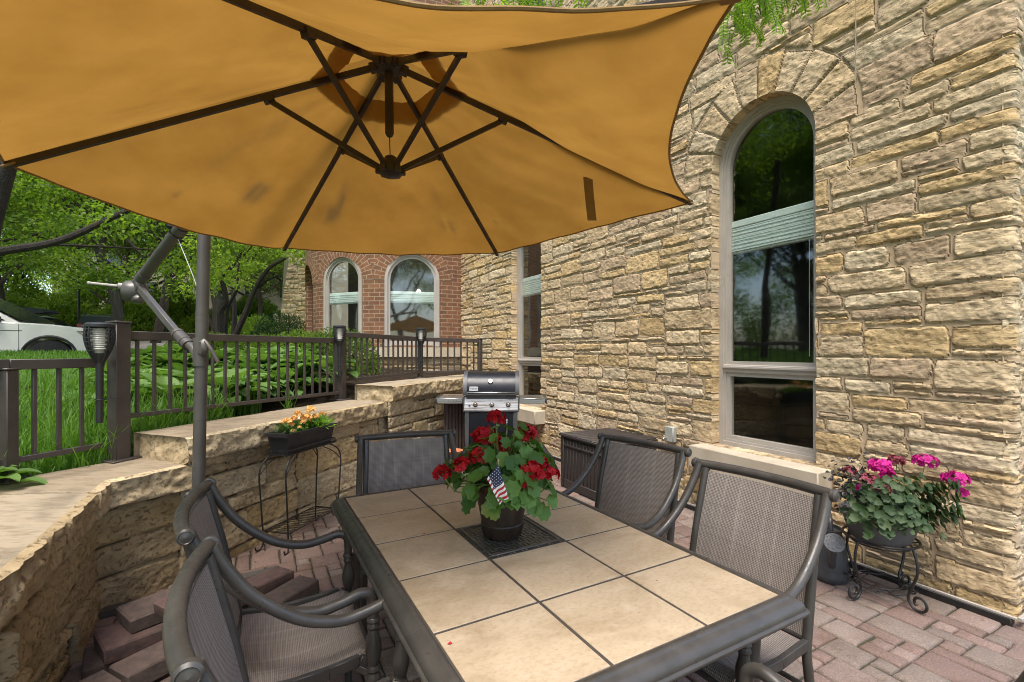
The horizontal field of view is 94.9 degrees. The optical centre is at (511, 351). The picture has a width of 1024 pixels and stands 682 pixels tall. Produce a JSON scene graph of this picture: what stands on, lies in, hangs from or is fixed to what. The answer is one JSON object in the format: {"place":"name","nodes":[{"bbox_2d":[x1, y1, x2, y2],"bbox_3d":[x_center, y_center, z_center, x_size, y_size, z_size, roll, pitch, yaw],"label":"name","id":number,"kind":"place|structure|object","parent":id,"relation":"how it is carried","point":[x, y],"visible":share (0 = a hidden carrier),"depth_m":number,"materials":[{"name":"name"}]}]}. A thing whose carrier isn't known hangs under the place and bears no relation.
{"place":"outdoors","nodes":[
{"label":"outdoors","id":0,"kind":"place"},
{"bbox_2d":[0,299,87,352],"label":"parked car","id":1,"kind":"object","parent":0,"point":[21,328],"visible":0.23,"depth_m":9.71,"materials":[{"name":"white paint"}]},
{"bbox_2d":[22,307,73,326],"bbox_3d":[-22.697,-1.111,22.600,4.216,1.930,2.034,0,0,0],"label":"parked car","id":2,"kind":"object","parent":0,"point":[41,311],"visible":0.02,"depth_m":22.66,"materials":[{"name":"black metal"}]},
{"bbox_2d":[0,348,171,472],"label":"grass","id":3,"kind":"structure","parent":0,"point":[30,353],"depth_m":6.38,"materials":[{"name":"plant"}]},
{"bbox_2d":[131,340,167,348],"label":"road","id":4,"kind":"structure","parent":0,"point":[144,344],"depth_m":25.26,"materials":[{"name":"asphalt"}]},
{"bbox_2d":[77,227,79,323],"bbox_3d":[-26.900,-4.160,29.200,0.400,7.200,0.400,0,0,0],"label":"lamp post","id":5,"kind":"object","parent":4,"relation":"on","point":[78,306],"visible":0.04,"depth_m":29.14,"materials":[{"name":"black metal"}]},
{"bbox_2d":[76,312,111,328],"bbox_3d":[-22.838,-1.210,26.221,2.102,1.669,4.357,0,0,-38],"label":"parked car","id":6,"kind":"object","parent":4,"relation":"on","point":[85,317],"visible":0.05,"depth_m":24.53,"materials":[{"name":"grey paint"}]},
{"bbox_2d":[2,368,303,475],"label":"tall grass","id":7,"kind":"structure","parent":0,"point":[46,400],"depth_m":3.36,"materials":[{"name":"plant"}]},
{"bbox_2d":[3,354,776,471],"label":"ground","id":8,"kind":"structure","parent":0,"point":[754,413],"depth_m":8.02,"materials":[{"name":"plant"}]},
{"bbox_2d":[0,159,16,235],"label":"leaning tree","id":9,"kind":"object","parent":8,"relation":"on","point":[7,178],"visible":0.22,"depth_m":4.47,"materials":[{"name":"brown plant"}]},
{"bbox_2d":[0,263,44,306],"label":"street shrub","id":10,"kind":"object","parent":8,"relation":"on","point":[29,289],"visible":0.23,"depth_m":32.82,"materials":[{"name":"green plant"}]},
{"bbox_2d":[4,290,42,315],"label":"street shrub","id":11,"kind":"object","parent":8,"relation":"on","point":[11,297],"visible":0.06,"depth_m":27.00,"materials":[{"name":"green plant"}]},
{"bbox_2d":[0,465,47,483],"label":"hosta plant","id":12,"kind":"object","parent":8,"relation":"on","point":[14,475],"visible":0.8,"depth_m":2.54,"materials":[{"name":"green plant"}]},
{"bbox_2d":[0,213,80,279],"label":"maple tree","id":13,"kind":"object","parent":8,"relation":"on","point":[2,260],"visible":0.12,"depth_m":28.40,"materials":[{"name":"green plant"}]},
{"bbox_2d":[5,176,80,223],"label":"maple tree","id":14,"kind":"object","parent":8,"relation":"on","point":[19,206],"visible":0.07,"depth_m":22.38,"materials":[{"name":"green plant"}]},
{"bbox_2d":[1,174,89,235],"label":"maple tree","id":15,"kind":"object","parent":8,"relation":"on","point":[10,207],"visible":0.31,"depth_m":14.80,"materials":[{"name":"green plant"}]},
{"bbox_2d":[22,263,88,302],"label":"street shrub","id":16,"kind":"object","parent":8,"relation":"on","point":[50,286],"visible":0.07,"depth_m":46.52,"materials":[{"name":"green plant"}]},
{"bbox_2d":[32,299,89,326],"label":"street shrub","id":17,"kind":"object","parent":8,"relation":"on","point":[67,311],"visible":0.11,"depth_m":29.50,"materials":[{"name":"green plant"}]},
{"bbox_2d":[27,291,95,325],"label":"street shrub","id":18,"kind":"object","parent":8,"relation":"on","point":[44,298],"visible":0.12,"depth_m":32.73,"materials":[{"name":"green plant"}]},
{"bbox_2d":[0,181,136,299],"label":"maple tree","id":19,"kind":"object","parent":8,"relation":"on","point":[4,279],"visible":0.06,"depth_m":24.41,"materials":[{"name":"green plant"}]},
{"bbox_2d":[3,208,154,292],"bbox_3d":[-35.081,-9.026,34.874,16.667,16.428,16.945,0,0,42],"label":"maple tree","id":20,"kind":"object","parent":8,"relation":"on","point":[23,276],"visible":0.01,"depth_m":33.52,"materials":[{"name":"green plant"}]},
{"bbox_2d":[5,212,158,302],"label":"maple tree","id":21,"kind":"object","parent":8,"relation":"on","point":[92,250],"depth_m":41.54,"materials":[{"name":"green plant"}]},
{"bbox_2d":[57,276,124,311],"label":"street shrub","id":22,"kind":"object","parent":8,"relation":"on","point":[92,298],"visible":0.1,"depth_m":35.19,"materials":[{"name":"green plant"}]},
{"bbox_2d":[62,368,167,399],"bbox_3d":[-3.529,0.303,4.305,1.021,0.286,1.006,-1,5,34],"label":"hosta plant","id":23,"kind":"object","parent":8,"relation":"on","point":[91,379],"visible":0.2,"depth_m":4.22,"materials":[{"name":"green plant"}]},
{"bbox_2d":[17,170,214,320],"bbox_3d":[-14.928,-5.615,16.593,12.301,11.499,11.670,0,0,28],"label":"maple tree","id":24,"kind":"object","parent":8,"relation":"on","point":[116,305],"visible":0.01,"depth_m":16.33,"materials":[{"name":"brown plant"}]},
{"bbox_2d":[50,189,187,288],"bbox_3d":[-26.345,-8.841,33.487,16.704,16.168,18.070,0,0,24],"label":"maple tree","id":25,"kind":"object","parent":8,"relation":"on","point":[160,282],"depth_m":33.68,"materials":[{"name":"green plant"}]},
{"bbox_2d":[72,348,166,373],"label":"hosta plant","id":26,"kind":"object","parent":8,"relation":"on","point":[141,352],"visible":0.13,"depth_m":5.28,"materials":[{"name":"green plant"}]},
{"bbox_2d":[62,384,182,410],"bbox_3d":[-3.125,0.374,3.854,0.703,0.234,0.806,0,0,27],"label":"hosta plant","id":27,"kind":"object","parent":8,"relation":"on","point":[92,388],"visible":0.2,"depth_m":3.64,"materials":[{"name":"green plant"}]},
{"bbox_2d":[0,170,255,302],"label":"maple tree","id":28,"kind":"object","parent":8,"relation":"on","point":[49,244],"visible":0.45,"depth_m":8.83,"materials":[{"name":"green plant"}]},
{"bbox_2d":[7,202,249,305],"bbox_3d":[-24.518,-6.133,30.714,11.310,11.147,11.499,0,0,29],"label":"maple tree","id":29,"kind":"object","parent":8,"relation":"on","point":[120,252],"visible":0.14,"depth_m":29.59,"materials":[{"name":"green plant"}]},
{"bbox_2d":[98,301,172,340],"bbox_3d":[-25.040,-1.977,30.988,5.606,3.303,4.006,0,0,0],"label":"street shrub","id":30,"kind":"object","parent":8,"relation":"on","point":[133,313],"visible":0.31,"depth_m":30.22,"materials":[{"name":"green plant"}]},
{"bbox_2d":[89,379,193,407],"bbox_3d":[-3.077,0.369,4.048,0.890,0.250,0.878,1,2,-27],"label":"hosta plant","id":31,"kind":"object","parent":8,"relation":"on","point":[144,381],"visible":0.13,"depth_m":3.98,"materials":[{"name":"green plant"}]},
{"bbox_2d":[15,172,275,330],"bbox_3d":[-11.655,-5.752,16.699,12.104,11.734,11.905,0,0,-38],"label":"maple tree","id":32,"kind":"object","parent":8,"relation":"on","point":[216,301],"visible":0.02,"depth_m":17.17,"materials":[{"name":"green plant"}]},
{"bbox_2d":[98,205,212,342],"bbox_3d":[-19.096,-8.388,25.287,18.071,16.168,16.704,0,0,-29],"label":"maple tree","id":33,"kind":"object","parent":8,"relation":"on","point":[159,325],"visible":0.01,"depth_m":26.43,"materials":[{"name":"green plant"}]},
{"bbox_2d":[89,373,222,413],"bbox_3d":[-2.863,0.337,3.905,0.955,0.270,0.937,8,-2,-43],"label":"hosta plant","id":34,"kind":"object","parent":8,"relation":"on","point":[148,377],"visible":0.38,"depth_m":3.88,"materials":[{"name":"green plant"}]},
{"bbox_2d":[52,248,282,316],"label":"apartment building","id":35,"kind":"structure","parent":8,"relation":"on","point":[275,300],"depth_m":48.00,"materials":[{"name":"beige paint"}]},
{"bbox_2d":[149,283,195,324],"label":"street shrub","id":36,"kind":"object","parent":8,"relation":"on","point":[178,311],"visible":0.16,"depth_m":37.36,"materials":[{"name":"green plant"}]},
{"bbox_2d":[131,353,214,368],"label":"hosta plant","id":37,"kind":"object","parent":8,"relation":"on","point":[161,356],"visible":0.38,"depth_m":5.18,"materials":[{"name":"green plant"}]},
{"bbox_2d":[163,331,232,349],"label":"yew shrub","id":38,"kind":"object","parent":8,"relation":"on","point":[217,345],"visible":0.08,"depth_m":9.87,"materials":[{"name":"green plant"}]},
{"bbox_2d":[162,368,233,392],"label":"hosta plant","id":39,"kind":"object","parent":8,"relation":"on","point":[188,371],"visible":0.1,"depth_m":4.54,"materials":[{"name":"green plant"}]},
{"bbox_2d":[140,371,265,402],"bbox_3d":[-2.815,0.329,4.346,0.946,0.273,0.964,3,5,-3],"label":"hosta plant","id":40,"kind":"object","parent":8,"relation":"on","point":[262,395],"visible":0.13,"depth_m":4.38,"materials":[{"name":"green plant"}]},
{"bbox_2d":[177,308,237,332],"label":"street shrub","id":41,"kind":"object","parent":8,"relation":"on","point":[187,325],"visible":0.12,"depth_m":31.95,"materials":[{"name":"green plant"}]},
{"bbox_2d":[149,233,272,302],"bbox_3d":[-21.197,-6.022,35.317,10.503,10.349,11.071,0,0,21],"label":"maple tree","id":42,"kind":"object","parent":8,"relation":"on","point":[192,265],"visible":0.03,"depth_m":32.63,"materials":[{"name":"green plant"}]},
{"bbox_2d":[175,373,271,406],"bbox_3d":[-2.686,0.367,4.313,0.846,0.309,0.867,0,0,11],"label":"hosta plant","id":43,"kind":"object","parent":8,"relation":"on","point":[231,384],"visible":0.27,"depth_m":4.19,"materials":[{"name":"green plant"}]},
{"bbox_2d":[0,374,463,681],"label":"retaining wall","id":44,"kind":"structure","parent":8,"relation":"on","point":[81,548],"depth_m":2.81,"materials":[{"name":"stone"}]},
{"bbox_2d":[0,358,104,484],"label":"fence","id":45,"kind":"object","parent":44,"relation":"on","point":[9,404],"visible":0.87,"depth_m":2.69,"materials":[{"name":"metal"}]},
{"bbox_2d":[97,321,351,463],"bbox_3d":[-2.265,0.239,4.205,0.180,0.962,2.470,0,0,17],"label":"fence","id":46,"kind":"object","parent":44,"relation":"on","point":[119,375],"visible":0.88,"depth_m":3.43,"materials":[{"name":"brown paint"}]},
{"bbox_2d":[83,322,118,422],"bbox_3d":[-2.570,0.134,2.930,0.159,0.628,0.156,0,0,-10],"label":"solar torch","id":47,"kind":"object","parent":46,"relation":"attached to","point":[98,338],"visible":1,"depth_m":2.91,"materials":[{"name":"black plastic"}]},
{"bbox_2d":[333,325,348,376],"bbox_3d":[-1.900,-0.002,5.180,0.144,0.568,0.141,0,0,8],"label":"solar torch","id":48,"kind":"object","parent":46,"relation":"attached to","point":[339,335],"visible":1,"depth_m":5.15,"materials":[{"name":"black plastic"}]},
{"bbox_2d":[346,332,482,380],"bbox_3d":[-1.319,0.079,6.414,0.443,0.602,2.378,0,0,40],"label":"fence","id":49,"kind":"object","parent":44,"relation":"on","point":[418,371],"visible":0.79,"depth_m":6.32,"materials":[{"name":"brown paint"}]},
{"bbox_2d":[416,328,426,369],"bbox_3d":[-1.270,-0.029,6.580,0.152,0.598,0.148,0,0,28],"label":"solar torch","id":50,"kind":"object","parent":49,"relation":"attached to","point":[421,334],"visible":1,"depth_m":6.55,"materials":[{"name":"black plastic"}]},
{"bbox_2d":[185,234,283,318],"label":"maple tree","id":51,"kind":"object","parent":8,"relation":"on","point":[259,293],"visible":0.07,"depth_m":29.99,"materials":[{"name":"green plant"}]},
{"bbox_2d":[167,232,304,334],"bbox_3d":[-6.620,-2.034,11.758,3.365,3.754,4.146,0,0,-24],"label":"serviceberry tree","id":52,"kind":"object","parent":8,"relation":"on","point":[222,323],"visible":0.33,"depth_m":11.01,"materials":[{"name":"green plant"}]},
{"bbox_2d":[215,245,283,290],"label":"maple tree","id":53,"kind":"object","parent":8,"relation":"on","point":[268,258],"visible":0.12,"depth_m":25.02,"materials":[{"name":"green plant"}]},
{"bbox_2d":[219,372,282,396],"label":"hosta plant","id":54,"kind":"object","parent":8,"relation":"on","point":[243,391],"visible":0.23,"depth_m":4.50,"materials":[{"name":"green plant"}]},
{"bbox_2d":[227,361,274,375],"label":"hosta plant","id":55,"kind":"object","parent":8,"relation":"on","point":[253,365],"visible":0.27,"depth_m":5.21,"materials":[{"name":"green plant"}]},
{"bbox_2d":[227,333,279,349],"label":"yew shrub","id":56,"kind":"object","parent":8,"relation":"on","point":[243,344],"visible":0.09,"depth_m":8.94,"materials":[{"name":"green plant"}]},
{"bbox_2d":[219,313,287,349],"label":"yew shrub","id":57,"kind":"object","parent":8,"relation":"on","point":[246,329],"visible":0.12,"depth_m":12.94,"materials":[{"name":"green plant"}]},
{"bbox_2d":[214,352,292,370],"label":"hosta plant","id":58,"kind":"object","parent":8,"relation":"on","point":[254,358],"visible":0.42,"depth_m":5.43,"materials":[{"name":"green plant"}]},
{"bbox_2d":[229,295,280,320],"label":"street shrub","id":59,"kind":"object","parent":8,"relation":"on","point":[266,307],"visible":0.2,"depth_m":39.42,"materials":[{"name":"green plant"}]},
{"bbox_2d":[227,368,284,391],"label":"hosta plant","id":60,"kind":"object","parent":8,"relation":"on","point":[232,370],"visible":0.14,"depth_m":4.92,"materials":[{"name":"green plant"}]},
{"bbox_2d":[228,375,302,398],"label":"hosta plant","id":61,"kind":"object","parent":8,"relation":"on","point":[284,384],"visible":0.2,"depth_m":5.02,"materials":[{"name":"green plant"}]},
{"bbox_2d":[248,310,305,348],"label":"boxwood shrub","id":62,"kind":"object","parent":8,"relation":"on","point":[272,324],"visible":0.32,"depth_m":10.91,"materials":[{"name":"green plant"}]},
{"bbox_2d":[260,367,324,388],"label":"hosta plant","id":63,"kind":"object","parent":8,"relation":"on","point":[283,376],"visible":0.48,"depth_m":5.12,"materials":[{"name":"green plant"}]},
{"bbox_2d":[255,352,332,371],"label":"hosta plant","id":64,"kind":"object","parent":8,"relation":"on","point":[275,358],"visible":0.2,"depth_m":5.53,"materials":[{"name":"green plant"}]},
{"bbox_2d":[260,327,332,355],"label":"yew shrub","id":65,"kind":"object","parent":8,"relation":"on","point":[297,333],"visible":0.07,"depth_m":8.45,"materials":[{"name":"green plant"}]},
{"bbox_2d":[275,368,332,384],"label":"hosta plant","id":66,"kind":"object","parent":8,"relation":"on","point":[308,372],"visible":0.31,"depth_m":5.39,"materials":[{"name":"green plant"}]},
{"bbox_2d":[285,374,332,394],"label":"hosta plant","id":67,"kind":"object","parent":8,"relation":"on","point":[316,378],"visible":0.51,"depth_m":5.20,"materials":[{"name":"green plant"}]},
{"bbox_2d":[274,250,347,336],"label":"stone wing","id":68,"kind":"structure","parent":8,"relation":"on","point":[293,296],"depth_m":17.49,"materials":[{"name":"stone"}]},
{"bbox_2d":[270,353,356,381],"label":"hosta plant","id":69,"kind":"object","parent":8,"relation":"on","point":[308,359],"visible":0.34,"depth_m":5.42,"materials":[{"name":"green plant"}]},
{"bbox_2d":[298,356,370,377],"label":"hosta plant","id":70,"kind":"object","parent":8,"relation":"on","point":[330,364],"visible":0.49,"depth_m":5.45,"materials":[{"name":"green plant"}]},
{"bbox_2d":[301,326,384,374],"bbox_3d":[-2.865,-0.001,7.744,1.536,0.833,1.149,0,0,0],"label":"yew shrub","id":71,"kind":"object","parent":8,"relation":"on","point":[323,345],"visible":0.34,"depth_m":7.61,"materials":[{"name":"green plant"}]},
{"bbox_2d":[305,0,462,370],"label":"brick tower","id":72,"kind":"structure","parent":8,"relation":"on","point":[382,295],"depth_m":9.25,"materials":[{"name":"brick"}]},
{"bbox_2d":[323,257,361,342],"bbox_3d":[-3.293,-0.971,9.239,0.964,1.762,0.125,0,0,24],"label":"window","id":73,"kind":"structure","parent":72,"relation":"in","point":[329,298],"depth_m":9.29,"materials":[{"name":"white glass"}]},
{"bbox_2d":[384,255,438,345],"bbox_3d":[-1.929,-0.989,9.097,1.034,1.797,0.125,0,0,-11],"label":"window","id":74,"kind":"structure","parent":72,"relation":"in","point":[389,296],"depth_m":9.07,"materials":[{"name":"white glass"}]},
{"bbox_2d":[448,0,828,68],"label":"honey locust tree","id":75,"kind":"object","parent":8,"relation":"on","point":[742,8],"visible":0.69,"depth_m":2.69,"materials":[{"name":"green plant"}]},
{"bbox_2d":[461,0,1023,626],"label":"stone building","id":76,"kind":"structure","parent":8,"relation":"on","point":[831,260],"depth_m":3.34,"materials":[{"name":"stone"}]},
{"bbox_2d":[517,247,545,424],"bbox_3d":[0.227,-0.525,7.160,0.400,3.121,1.112,0,0,-29],"label":"window","id":77,"kind":"structure","parent":76,"relation":"in","point":[530,286],"depth_m":7.51,"materials":[{"name":"glass"}]},
{"bbox_2d":[662,426,675,442],"bbox_3d":[1.528,0.810,4.577,0.101,0.150,0.110,0,0,-29],"label":"outlet box","id":78,"kind":"object","parent":76,"relation":"attached to","point":[670,433],"visible":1,"depth_m":4.55,"materials":[{"name":"grey metal"}]},
{"bbox_2d":[689,95,831,496],"bbox_3d":[2.032,-0.525,3.846,0.400,3.121,1.112,0,0,-29],"label":"window","id":79,"kind":"structure","parent":76,"relation":"in","point":[796,223],"depth_m":3.96,"materials":[{"name":"glass"}]},
{"bbox_2d":[60,460,1023,681],"bbox_3d":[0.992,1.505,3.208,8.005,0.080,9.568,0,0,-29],"label":"paving","id":80,"kind":"structure","parent":0,"point":[984,660],"depth_m":2.46,"materials":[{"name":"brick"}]},
{"bbox_2d":[81,646,121,678],"bbox_3d":[-1.840,1.438,2.240,0.308,0.066,0.228,0,0,-40],"label":"paver","id":81,"kind":"object","parent":80,"relation":"on","point":[92,663],"visible":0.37,"depth_m":2.12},
{"bbox_2d":[93,622,161,664],"bbox_3d":[-1.800,1.370,2.300,0.248,0.073,0.348,0,0,38],"label":"paver","id":82,"kind":"object","parent":81,"relation":"on","point":[115,642],"visible":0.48,"depth_m":2.19,"materials":[{"name":"brick"}]},
{"bbox_2d":[116,583,193,633],"bbox_3d":[-1.760,1.298,2.430,0.215,0.074,0.407,0,0,34],"label":"paver","id":83,"kind":"object","parent":82,"relation":"on","point":[135,616],"visible":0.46,"depth_m":2.29,"materials":[{"name":"brick"}]},
{"bbox_2d":[153,586,192,617],"bbox_3d":[-1.585,1.227,2.300,0.176,0.070,0.227,0,0,28],"label":"paver","id":84,"kind":"object","parent":83,"relation":"on","point":[159,606],"visible":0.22,"depth_m":2.23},
{"bbox_2d":[242,566,293,605],"bbox_3d":[-1.500,1.395,2.800,0.167,0.079,0.346,0,0,30],"label":"paver","id":85,"kind":"object","parent":80,"relation":"on","point":[266,582],"visible":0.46,"depth_m":2.82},
{"bbox_2d":[173,478,381,681],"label":"patio chair","id":86,"kind":"object","parent":80,"relation":"on","point":[274,649],"visible":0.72,"depth_m":1.67,"materials":[{"name":"grey paint"}]},
{"bbox_2d":[162,535,408,681],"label":"patio chair","id":87,"kind":"object","parent":80,"relation":"on","point":[201,639],"visible":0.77,"depth_m":1.16,"materials":[{"name":"grey paint"}]},
{"bbox_2d":[265,575,319,602],"bbox_3d":[-1.290,1.420,2.750,0.168,0.079,0.286,0,0,22],"label":"paver","id":88,"kind":"object","parent":80,"relation":"on","point":[297,587],"visible":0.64,"depth_m":2.75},
{"bbox_2d":[255,437,340,554],"bbox_3d":[-1.662,1.101,3.740,0.263,0.740,0.716,0,0,15],"label":"wire plant stand","id":89,"kind":"object","parent":80,"relation":"on","point":[292,454],"visible":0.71,"depth_m":3.57,"materials":[{"name":"metal"}]},
{"bbox_2d":[264,405,336,453],"bbox_3d":[-1.655,0.604,3.776,0.340,0.320,0.658,0,0,15],"label":"window box","id":90,"kind":"object","parent":89,"relation":"on","point":[308,429],"visible":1,"depth_m":3.65,"materials":[{"name":"black plastic"}]},
{"bbox_2d":[0,0,741,618],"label":"cantilever umbrella","id":91,"kind":"object","parent":80,"relation":"on","point":[384,126],"visible":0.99,"depth_m":1.90,"materials":[{"name":"fabric"}]},
{"bbox_2d":[78,670,121,681],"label":"paver","id":92,"kind":"object","parent":91,"relation":"on","point":[102,676],"visible":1,"depth_m":1.92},
{"bbox_2d":[109,641,168,681],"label":"paver","id":93,"kind":"object","parent":91,"relation":"on","point":[148,664],"visible":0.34,"depth_m":2.00,"materials":[{"name":"brick"}]},
{"bbox_2d":[355,429,461,635],"bbox_3d":[-0.563,0.985,2.664,0.614,0.978,0.604,0,0,-20],"label":"patio chair","id":94,"kind":"object","parent":80,"relation":"on","point":[387,465],"visible":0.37,"depth_m":2.86,"materials":[{"name":"fabric"}]},
{"bbox_2d":[443,394,483,450],"bbox_3d":[-0.610,1.016,5.949,0.560,0.908,0.500,0,0,-8],"label":"ribbed bin","id":95,"kind":"object","parent":80,"relation":"on","point":[454,416],"visible":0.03,"depth_m":5.73,"materials":[{"name":"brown wood"}]},
{"bbox_2d":[435,370,546,457],"bbox_3d":[-0.245,0.854,5.755,1.312,1.230,0.574,0,0,0],"label":"gas grill","id":96,"kind":"object","parent":80,"relation":"on","point":[486,392],"visible":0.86,"depth_m":5.52,"materials":[{"name":"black metal"}]},
{"bbox_2d":[469,413,512,454],"bbox_3d":[-0.245,1.045,5.498,0.512,0.645,0.059,0,0,0],"label":"door","id":97,"kind":"structure","parent":96,"relation":"in","point":[475,419],"depth_m":5.51,"materials":[{"name":"black metal"}]},
{"bbox_2d":[330,479,810,681],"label":"dining table","id":98,"kind":"object","parent":80,"relation":"on","point":[571,589],"visible":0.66,"depth_m":1.45,"materials":[{"name":"tile"}]},
{"bbox_2d":[432,409,559,540],"bbox_3d":[-0.031,0.490,1.924,0.491,0.510,0.445,0,0,25],"label":"flower pot","id":99,"kind":"object","parent":98,"relation":"on","point":[527,472],"visible":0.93,"depth_m":1.83,"materials":[{"name":"brown metal"}]},
{"bbox_2d":[487,459,507,503],"bbox_3d":[-0.051,0.484,1.765,0.078,0.190,0.154,0,0,0],"label":"flag","id":100,"kind":"object","parent":99,"relation":"on","point":[495,481],"visible":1,"depth_m":1.70,"materials":[{"name":"multicoloured fabric"}]},
{"bbox_2d":[559,428,657,499],"bbox_3d":[1.030,1.179,4.980,0.770,0.582,0.770,0,0,-29],"label":"deck box","id":101,"kind":"object","parent":80,"relation":"on","point":[578,448],"visible":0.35,"depth_m":4.89,"materials":[{"name":"plastic"}]},
{"bbox_2d":[562,432,691,542],"bbox_3d":[0.532,0.985,2.493,0.604,0.978,0.614,0,0,-38],"label":"patio chair","id":102,"kind":"object","parent":80,"relation":"on","point":[638,486],"visible":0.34,"depth_m":2.62,"materials":[{"name":"grey paint"}]},
{"bbox_2d":[652,457,840,681],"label":"patio chair","id":103,"kind":"object","parent":80,"relation":"on","point":[770,535],"visible":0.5,"depth_m":1.85,"materials":[{"name":"fabric"}]},
{"bbox_2d":[817,513,849,584],"bbox_3d":[2.054,1.262,3.035,0.222,0.416,0.466,0,0,28],"label":"watering can","id":104,"kind":"object","parent":80,"relation":"on","point":[833,565],"visible":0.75,"depth_m":2.96,"materials":[{"name":"grey plastic"}]},
{"bbox_2d":[739,662,1023,681],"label":"patio chair","id":105,"kind":"object","parent":80,"relation":"on","point":[751,671],"visible":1,"depth_m":1.16,"materials":[{"name":"grey paint"}]},
{"bbox_2d":[841,525,928,613],"bbox_3d":[2.215,1.286,2.830,0.383,0.356,0.384,0,0,28],"label":"scroll plant stand","id":106,"kind":"object","parent":80,"relation":"on","point":[903,551],"visible":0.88,"depth_m":2.76,"materials":[{"name":"black metal"}]},
{"bbox_2d":[823,452,971,547],"bbox_3d":[2.167,0.872,2.764,0.771,0.543,0.496,0,0,-2],"label":"flower bowl","id":107,"kind":"object","parent":106,"relation":"on","point":[876,510],"visible":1,"depth_m":2.66,"materials":[{"name":"grey plastic"}]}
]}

